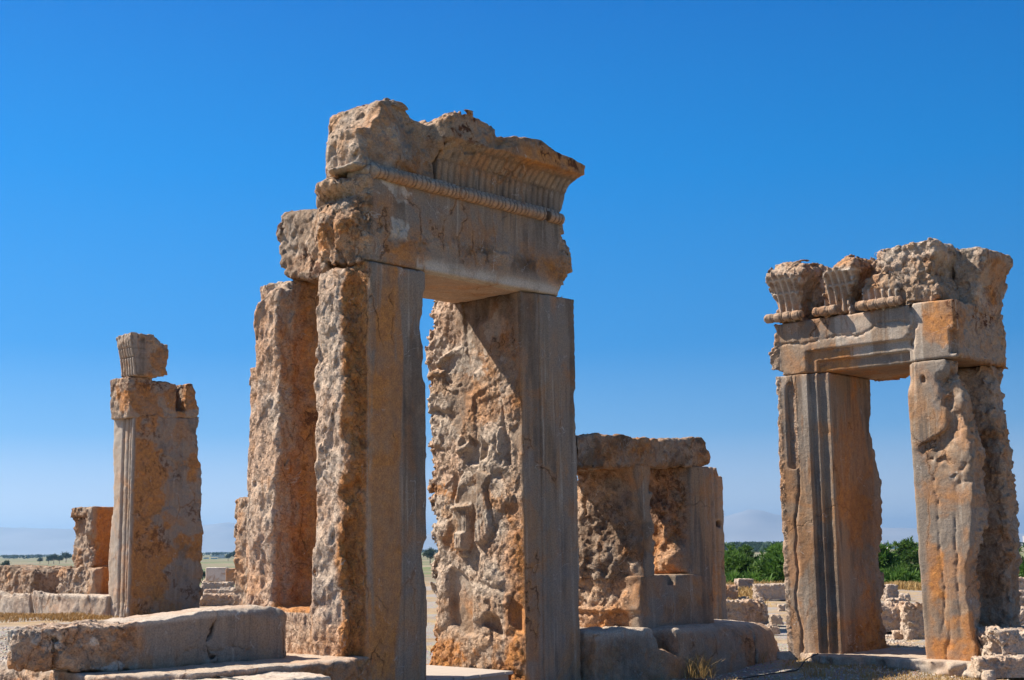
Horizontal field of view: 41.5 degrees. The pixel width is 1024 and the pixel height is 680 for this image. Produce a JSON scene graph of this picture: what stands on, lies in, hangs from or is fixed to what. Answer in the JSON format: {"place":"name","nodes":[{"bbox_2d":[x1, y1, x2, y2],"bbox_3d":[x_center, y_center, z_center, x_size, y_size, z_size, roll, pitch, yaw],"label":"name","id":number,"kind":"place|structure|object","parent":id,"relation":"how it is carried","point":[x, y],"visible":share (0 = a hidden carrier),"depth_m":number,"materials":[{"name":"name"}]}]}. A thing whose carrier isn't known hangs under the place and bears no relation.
{"place":"outdoors","nodes":[
{"label":"outdoors","id":0,"kind":"place"},
{"bbox_2d":[0,510,1023,554],"bbox_3d":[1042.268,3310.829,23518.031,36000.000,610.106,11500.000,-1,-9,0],"label":"hills","id":1,"kind":"structure","parent":0,"point":[753,525],"depth_m":20632.25,"materials":[{"name":"grey"}]},
{"bbox_2d":[0,581,1023,679],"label":"terrace ground","id":2,"kind":"structure","parent":0,"point":[765,667],"depth_m":23.07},
{"bbox_2d":[0,627,9,662],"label":"pebbles","id":3,"kind":"object","parent":2,"relation":"on","point":[5,648],"visible":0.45,"depth_m":25.96,"materials":[{"name":"stone"}]},
{"bbox_2d":[0,590,110,615],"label":"stone plinth","id":4,"kind":"structure","parent":2,"relation":"on","point":[37,602],"depth_m":37.76,"materials":[{"name":"stone"}]},
{"bbox_2d":[0,565,73,594],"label":"stone block","id":5,"kind":"structure","parent":4,"relation":"on","point":[24,579],"depth_m":39.58,"materials":[{"name":"stone"}]},
{"bbox_2d":[56,506,112,593],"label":"stone pillar","id":6,"kind":"structure","parent":4,"relation":"on","point":[88,573],"depth_m":37.81,"materials":[{"name":"stone"}]},
{"bbox_2d":[0,611,119,622],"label":"dry grass","id":7,"kind":"structure","parent":2,"relation":"on","point":[63,616],"depth_m":35.85,"materials":[{"name":"plant"}]},
{"bbox_2d":[108,332,203,617],"bbox_3d":[-9.729,3.780,36.989,1.338,7.749,2.619,-9,-12,42],"label":"doorway jamb","id":8,"kind":"object","parent":2,"relation":"on","point":[155,551],"visible":0.98,"depth_m":36.50,"materials":[{"name":"stone"}]},
{"bbox_2d":[0,653,372,679],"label":"stone slab","id":9,"kind":"structure","parent":2,"relation":"on","point":[348,668],"depth_m":14.76,"materials":[{"name":"stone"}]},
{"bbox_2d":[6,605,286,672],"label":"stone block","id":10,"kind":"structure","parent":9,"relation":"on","point":[205,635],"depth_m":14.62,"materials":[{"name":"stone"}]},
{"bbox_2d":[204,589,218,593],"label":"rock","id":11,"kind":"object","parent":2,"relation":"on","point":[208,591],"visible":0.41,"depth_m":51.32,"materials":[{"name":"stone"}]},
{"bbox_2d":[199,593,233,605],"bbox_3d":[-9.048,8.122,42.106,1.339,0.470,0.950,-1,-9,0],"label":"rock","id":12,"kind":"object","parent":2,"relation":"on","point":[215,599],"visible":0.61,"depth_m":41.68,"materials":[{"name":"stone"}]},
{"bbox_2d":[202,581,233,591],"bbox_3d":[-12.967,10.882,59.623,1.308,0.436,0.935,-1,-9,0],"label":"rock","id":13,"kind":"object","parent":2,"relation":"on","point":[212,585],"visible":0.78,"depth_m":59.21,"materials":[{"name":"stone"}]},
{"bbox_2d":[218,586,234,593],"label":"rock","id":14,"kind":"object","parent":2,"relation":"on","point":[226,590],"visible":0.38,"depth_m":48.34,"materials":[{"name":"stone"}]},
{"bbox_2d":[226,568,234,582],"bbox_3d":[-12.771,10.858,62.316,0.827,0.678,0.422,-1,-9,0],"label":"wall stub","id":15,"kind":"object","parent":2,"relation":"on","point":[230,573],"depth_m":62.12,"materials":[{"name":"stone"}]},
{"bbox_2d":[232,497,248,605],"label":"stone pier","id":16,"kind":"structure","parent":2,"relation":"on","point":[239,560],"depth_m":31.84,"materials":[{"name":"stone"}]},
{"bbox_2d":[175,671,330,679],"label":"stone slab","id":17,"kind":"structure","parent":2,"relation":"on","point":[272,675],"depth_m":13.87,"materials":[{"name":"stone"}]},
{"bbox_2d":[217,676,243,679],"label":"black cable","id":18,"kind":"object","parent":17,"relation":"on","point":[229,678],"visible":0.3,"depth_m":13.77,"materials":[{"name":"rubber"}]},
{"bbox_2d":[246,98,584,679],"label":"stone doorway","id":19,"kind":"structure","parent":2,"relation":"on","point":[458,218],"depth_m":17.55,"materials":[{"name":"stone"}]},
{"bbox_2d":[276,209,342,284],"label":"stone block","id":20,"kind":"structure","parent":19,"relation":"on","point":[302,260],"depth_m":17.50,"materials":[{"name":"stone"}]},
{"bbox_2d":[426,665,512,679],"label":"stone slab","id":21,"kind":"object","parent":2,"relation":"on","point":[434,672],"visible":0.33,"depth_m":17.73,"materials":[{"name":"beige stone"}]},
{"bbox_2d":[580,619,779,679],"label":"stone plinth","id":22,"kind":"structure","parent":2,"relation":"on","point":[623,653],"depth_m":19.72,"materials":[{"name":"stone"}]},
{"bbox_2d":[576,433,713,627],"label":"stone window","id":23,"kind":"structure","parent":22,"relation":"on","point":[644,535],"depth_m":20.57,"materials":[{"name":"stone"}]},
{"bbox_2d":[680,650,728,678],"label":"dry grass tuft","id":24,"kind":"object","parent":2,"relation":"on","point":[703,667],"visible":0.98,"depth_m":19.61,"materials":[{"name":"plant"}]},
{"bbox_2d":[702,466,727,619],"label":"stone pier","id":25,"kind":"structure","parent":2,"relation":"on","point":[718,552],"depth_m":28.68,"materials":[{"name":"stone"}]},
{"bbox_2d":[726,584,738,599],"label":"stone block","id":26,"kind":"structure","parent":2,"relation":"on","point":[732,591],"depth_m":37.92,"materials":[{"name":"stone"}]},
{"bbox_2d":[734,578,753,588],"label":"stone block","id":27,"kind":"structure","parent":2,"relation":"on","point":[741,583],"depth_m":47.87,"materials":[{"name":"stone"}]},
{"bbox_2d":[726,598,768,623],"bbox_3d":[5.119,6.101,30.396,1.287,0.549,0.638,-1,-9,0],"label":"rock","id":28,"kind":"object","parent":2,"relation":"on","point":[751,610],"visible":0.66,"depth_m":30.13,"materials":[{"name":"stone"}]},
{"bbox_2d":[749,646,771,664],"bbox_3d":[3.706,4.968,21.253,0.867,0.347,0.608,-1,-9,0],"label":"dry grass tuft","id":29,"kind":"object","parent":2,"relation":"on","point":[763,657],"visible":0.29,"depth_m":21.14,"materials":[{"name":"plant"}]},
{"bbox_2d":[767,624,780,634],"bbox_3d":[5.131,5.675,26.514,0.260,0.211,0.234,-1,-9,-1],"label":"rubble stone","id":30,"kind":"object","parent":2,"relation":"on","point":[775,628],"visible":0.78,"depth_m":26.42,"materials":[{"name":"stone"}]},
{"bbox_2d":[769,614,782,624],"bbox_3d":[5.807,6.145,29.723,0.294,0.240,0.271,0,-9,-2],"label":"rubble stone","id":31,"kind":"object","parent":2,"relation":"on","point":[777,619],"visible":0.97,"depth_m":29.61,"materials":[{"name":"stone"}]},
{"bbox_2d":[737,653,817,679],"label":"black cable","id":32,"kind":"object","parent":2,"relation":"on","point":[778,672],"visible":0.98,"depth_m":19.64,"materials":[{"name":"rubber"}]},
{"bbox_2d":[777,604,785,610],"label":"rubble stone","id":33,"kind":"object","parent":2,"relation":"on","point":[781,607],"visible":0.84,"depth_m":34.11,"materials":[{"name":"stone"}]},
{"bbox_2d":[649,645,981,679],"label":"dry grass","id":34,"kind":"structure","parent":2,"relation":"on","point":[829,666],"depth_m":19.47,"materials":[{"name":"plant"}]},
{"bbox_2d":[799,660,834,677],"bbox_3d":[4.319,4.665,19.116,0.582,0.280,1.014,-2,-9,6],"label":"dry grass tuft","id":35,"kind":"object","parent":2,"relation":"on","point":[815,669],"visible":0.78,"depth_m":19.15,"materials":[{"name":"plant"}]},
{"bbox_2d":[672,632,1020,679],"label":"pebbles","id":36,"kind":"object","parent":2,"relation":"on","point":[888,642],"visible":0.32,"depth_m":20.01,"materials":[{"name":"gravel"}]},
{"bbox_2d":[776,647,979,678],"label":"threshold slab","id":37,"kind":"structure","parent":2,"relation":"on","point":[908,658],"depth_m":20.57,"materials":[{"name":"stone"}]},
{"bbox_2d":[881,601,901,631],"bbox_3d":[7.537,5.518,27.001,0.768,0.609,0.555,-1,-9,0],"label":"rock","id":38,"kind":"object","parent":2,"relation":"on","point":[890,617],"visible":0.31,"depth_m":26.77,"materials":[{"name":"stone"}]},
{"bbox_2d":[764,237,1022,660],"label":"stone doorway","id":39,"kind":"structure","parent":2,"relation":"on","point":[926,316],"depth_m":21.21,"materials":[{"name":"stone"}]},
{"bbox_2d":[884,597,909,602],"bbox_3d":[10.179,6.985,35.813,0.699,0.320,0.505,-1,-9,0],"label":"rock","id":40,"kind":"object","parent":2,"relation":"on","point":[895,600],"visible":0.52,"depth_m":35.65,"materials":[{"name":"stone"}]},
{"bbox_2d":[891,630,903,638],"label":"rubble stone","id":41,"kind":"object","parent":2,"relation":"on","point":[896,634],"visible":0.98,"depth_m":24.74,"materials":[{"name":"stone"}]},
{"bbox_2d":[898,593,910,600],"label":"rubble stone","id":42,"kind":"object","parent":2,"relation":"on","point":[903,595],"visible":0.71,"depth_m":40.99,"materials":[{"name":"stone"}]},
{"bbox_2d":[897,601,924,639],"bbox_3d":[7.332,5.118,24.657,0.498,0.693,0.429,-1,-9,0],"label":"rock","id":43,"kind":"object","parent":2,"relation":"on","point":[911,622],"visible":0.83,"depth_m":24.53,"materials":[{"name":"stone"}]},
{"bbox_2d":[981,670,995,679],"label":"rubble stone","id":44,"kind":"object","parent":2,"relation":"on","point":[988,674],"visible":1,"depth_m":18.43,"materials":[{"name":"stone"}]},
{"bbox_2d":[970,654,1023,677],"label":"rock","id":45,"kind":"object","parent":2,"relation":"on","point":[1008,666],"visible":0.98,"depth_m":18.65,"materials":[{"name":"stone"}]},
{"bbox_2d":[977,625,1023,655],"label":"rock","id":46,"kind":"object","parent":2,"relation":"on","point":[1003,641],"visible":0.74,"depth_m":19.20,"materials":[{"name":"stone"}]},
{"bbox_2d":[1018,606,1023,624],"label":"rock","id":47,"kind":"object","parent":2,"relation":"on","point":[1021,616],"visible":0.2,"depth_m":28.45,"materials":[{"name":"stone"}]},
{"bbox_2d":[1018,577,1023,589],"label":"rock","id":48,"kind":"object","parent":2,"relation":"on","point":[1021,582],"visible":0.18,"depth_m":45.35,"materials":[{"name":"stone"}]},
{"bbox_2d":[1019,596,1023,605],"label":"rock","id":49,"kind":"object","parent":2,"relation":"on","point":[1021,602],"visible":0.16,"depth_m":34.30,"materials":[{"name":"stone"}]},
{"bbox_2d":[0,546,1023,587],"bbox_3d":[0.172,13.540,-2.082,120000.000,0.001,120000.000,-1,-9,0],"label":"plain ground","id":50,"kind":"structure","parent":0,"point":[229,563],"depth_m":1847.38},
{"bbox_2d":[0,560,10,565],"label":"tree","id":51,"kind":"object","parent":50,"relation":"on","point":[6,562],"visible":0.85,"depth_m":1125.06,"materials":[{"name":"green plant"}]},
{"bbox_2d":[45,555,52,563],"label":"tree","id":52,"kind":"object","parent":50,"relation":"on","point":[49,557],"visible":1,"depth_m":1753.92,"materials":[{"name":"green plant"}]},
{"bbox_2d":[51,553,57,563],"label":"tree","id":53,"kind":"object","parent":50,"relation":"on","point":[54,556],"visible":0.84,"depth_m":1815.79,"materials":[{"name":"green plant"}]},
{"bbox_2d":[56,555,63,563],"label":"tree","id":54,"kind":"object","parent":50,"relation":"on","point":[59,558],"visible":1,"depth_m":1803.57,"materials":[{"name":"green plant"}]},
{"bbox_2d":[60,552,71,558],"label":"tree","id":55,"kind":"object","parent":50,"relation":"on","point":[65,555],"visible":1,"depth_m":2042.68,"materials":[{"name":"green plant"}]},
{"bbox_2d":[421,547,435,563],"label":"tree","id":56,"kind":"object","parent":50,"relation":"on","point":[430,552],"visible":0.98,"depth_m":1171.68,"materials":[{"name":"green plant"}]},
{"bbox_2d":[0,542,1023,558],"bbox_3d":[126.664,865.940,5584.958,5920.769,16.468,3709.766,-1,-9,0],"label":"wood","id":57,"kind":"object","parent":50,"relation":"on","point":[6,556],"visible":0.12,"depth_m":4381.24,"materials":[{"name":"green plant"}]},
{"bbox_2d":[724,544,738,555],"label":"pine tree","id":58,"kind":"object","parent":50,"relation":"on","point":[731,550],"visible":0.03,"depth_m":175.97,"materials":[{"name":"green plant"}]},
{"bbox_2d":[724,551,744,573],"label":"pine tree","id":59,"kind":"object","parent":50,"relation":"on","point":[727,564],"visible":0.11,"depth_m":142.80,"materials":[{"name":"green plant"}]},
{"bbox_2d":[725,570,748,579],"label":"pine tree","id":60,"kind":"object","parent":50,"relation":"on","point":[733,573],"visible":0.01,"depth_m":109.20,"materials":[{"name":"green plant"}]},
{"bbox_2d":[724,552,768,576],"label":"pine tree","id":61,"kind":"object","parent":50,"relation":"on","point":[741,564],"visible":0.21,"depth_m":124.79,"materials":[{"name":"green plant"}]},
{"bbox_2d":[731,543,762,561],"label":"pine tree","id":62,"kind":"object","parent":50,"relation":"on","point":[745,549],"visible":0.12,"depth_m":202.81,"materials":[{"name":"green plant"}]},
{"bbox_2d":[726,568,775,583],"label":"pine tree","id":63,"kind":"object","parent":50,"relation":"on","point":[757,578],"visible":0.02,"depth_m":71.87,"materials":[{"name":"green plant"}]},
{"bbox_2d":[724,541,782,552],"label":"wood","id":64,"kind":"object","parent":50,"relation":"on","point":[757,546],"visible":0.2,"depth_m":2317.11,"materials":[{"name":"green plant"}]},
{"bbox_2d":[749,555,784,581],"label":"pine tree","id":65,"kind":"object","parent":50,"relation":"on","point":[765,570],"visible":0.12,"depth_m":96.34,"materials":[{"name":"green plant"}]},
{"bbox_2d":[753,544,782,579],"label":"pine tree","id":66,"kind":"object","parent":50,"relation":"on","point":[777,550],"visible":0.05,"depth_m":124.53,"materials":[{"name":"green plant"}]},
{"bbox_2d":[756,541,782,562],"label":"pine tree","id":67,"kind":"object","parent":50,"relation":"on","point":[767,556],"visible":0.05,"depth_m":146.74,"materials":[{"name":"green plant"}]},
{"bbox_2d":[766,549,782,570],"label":"pine tree","id":68,"kind":"object","parent":50,"relation":"on","point":[781,552],"depth_m":110.14,"materials":[{"name":"green plant"}]},
{"bbox_2d":[879,566,900,582],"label":"pine tree","id":69,"kind":"object","parent":50,"relation":"on","point":[887,577],"depth_m":77.23,"materials":[{"name":"green plant"}]},
{"bbox_2d":[878,540,905,571],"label":"pine tree","id":70,"kind":"object","parent":50,"relation":"on","point":[885,557],"visible":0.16,"depth_m":121.84,"materials":[{"name":"green plant"}]},
{"bbox_2d":[882,564,918,581],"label":"pine tree","id":71,"kind":"object","parent":50,"relation":"on","point":[902,572],"visible":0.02,"depth_m":95.38,"materials":[{"name":"green plant"}]},
{"bbox_2d":[883,560,919,576],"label":"pine tree","id":72,"kind":"object","parent":50,"relation":"on","point":[902,565],"visible":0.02,"depth_m":108.00,"materials":[{"name":"green plant"}]},
{"bbox_2d":[892,535,919,571],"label":"pine tree","id":73,"kind":"object","parent":50,"relation":"on","point":[905,549],"visible":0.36,"depth_m":198.14,"materials":[{"name":"green plant"}]},
{"bbox_2d":[899,574,920,582],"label":"pine tree","id":74,"kind":"object","parent":50,"relation":"on","point":[903,579],"depth_m":82.49,"materials":[{"name":"green plant"}]},
{"bbox_2d":[908,565,920,581],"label":"pine tree","id":75,"kind":"object","parent":50,"relation":"on","point":[914,576],"visible":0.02,"depth_m":98.23,"materials":[{"name":"green plant"}]},
{"bbox_2d":[1019,560,1023,576],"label":"pine tree","id":76,"kind":"object","parent":50,"relation":"on","point":[1021,567],"visible":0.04,"depth_m":106.58,"materials":[{"name":"green plant"}]},
{"bbox_2d":[0,0,1023,533],"label":"sky","id":77,"kind":"structure","parent":0,"point":[154,153],"materials":[{"name":"blue"}]},
{"bbox_2d":[752,583,785,599],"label":"stone block","id":78,"kind":"structure","parent":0,"point":[771,591],"depth_m":42.91,"materials":[{"name":"stone"}]},
{"bbox_2d":[726,579,921,606],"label":"dry grass","id":79,"kind":"structure","parent":0,"point":[908,585],"depth_m":47.05,"materials":[{"name":"plant"}]},
{"bbox_2d":[881,584,898,599],"bbox_3d":[11.700,7.818,41.956,0.560,0.503,0.453,5,-10,-32],"label":"stone block","id":80,"kind":"object","parent":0,"point":[891,591],"depth_m":41.78,"materials":[{"name":"stone"}]},
{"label":"rock","id":81,"kind":"object","parent":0,"visible":0},
{"bbox_2d":[205,567,227,580],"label":"stone block","id":82,"kind":"structure","parent":81,"relation":"on","point":[215,573],"depth_m":66.35,"materials":[{"name":"stone"}]}
]}

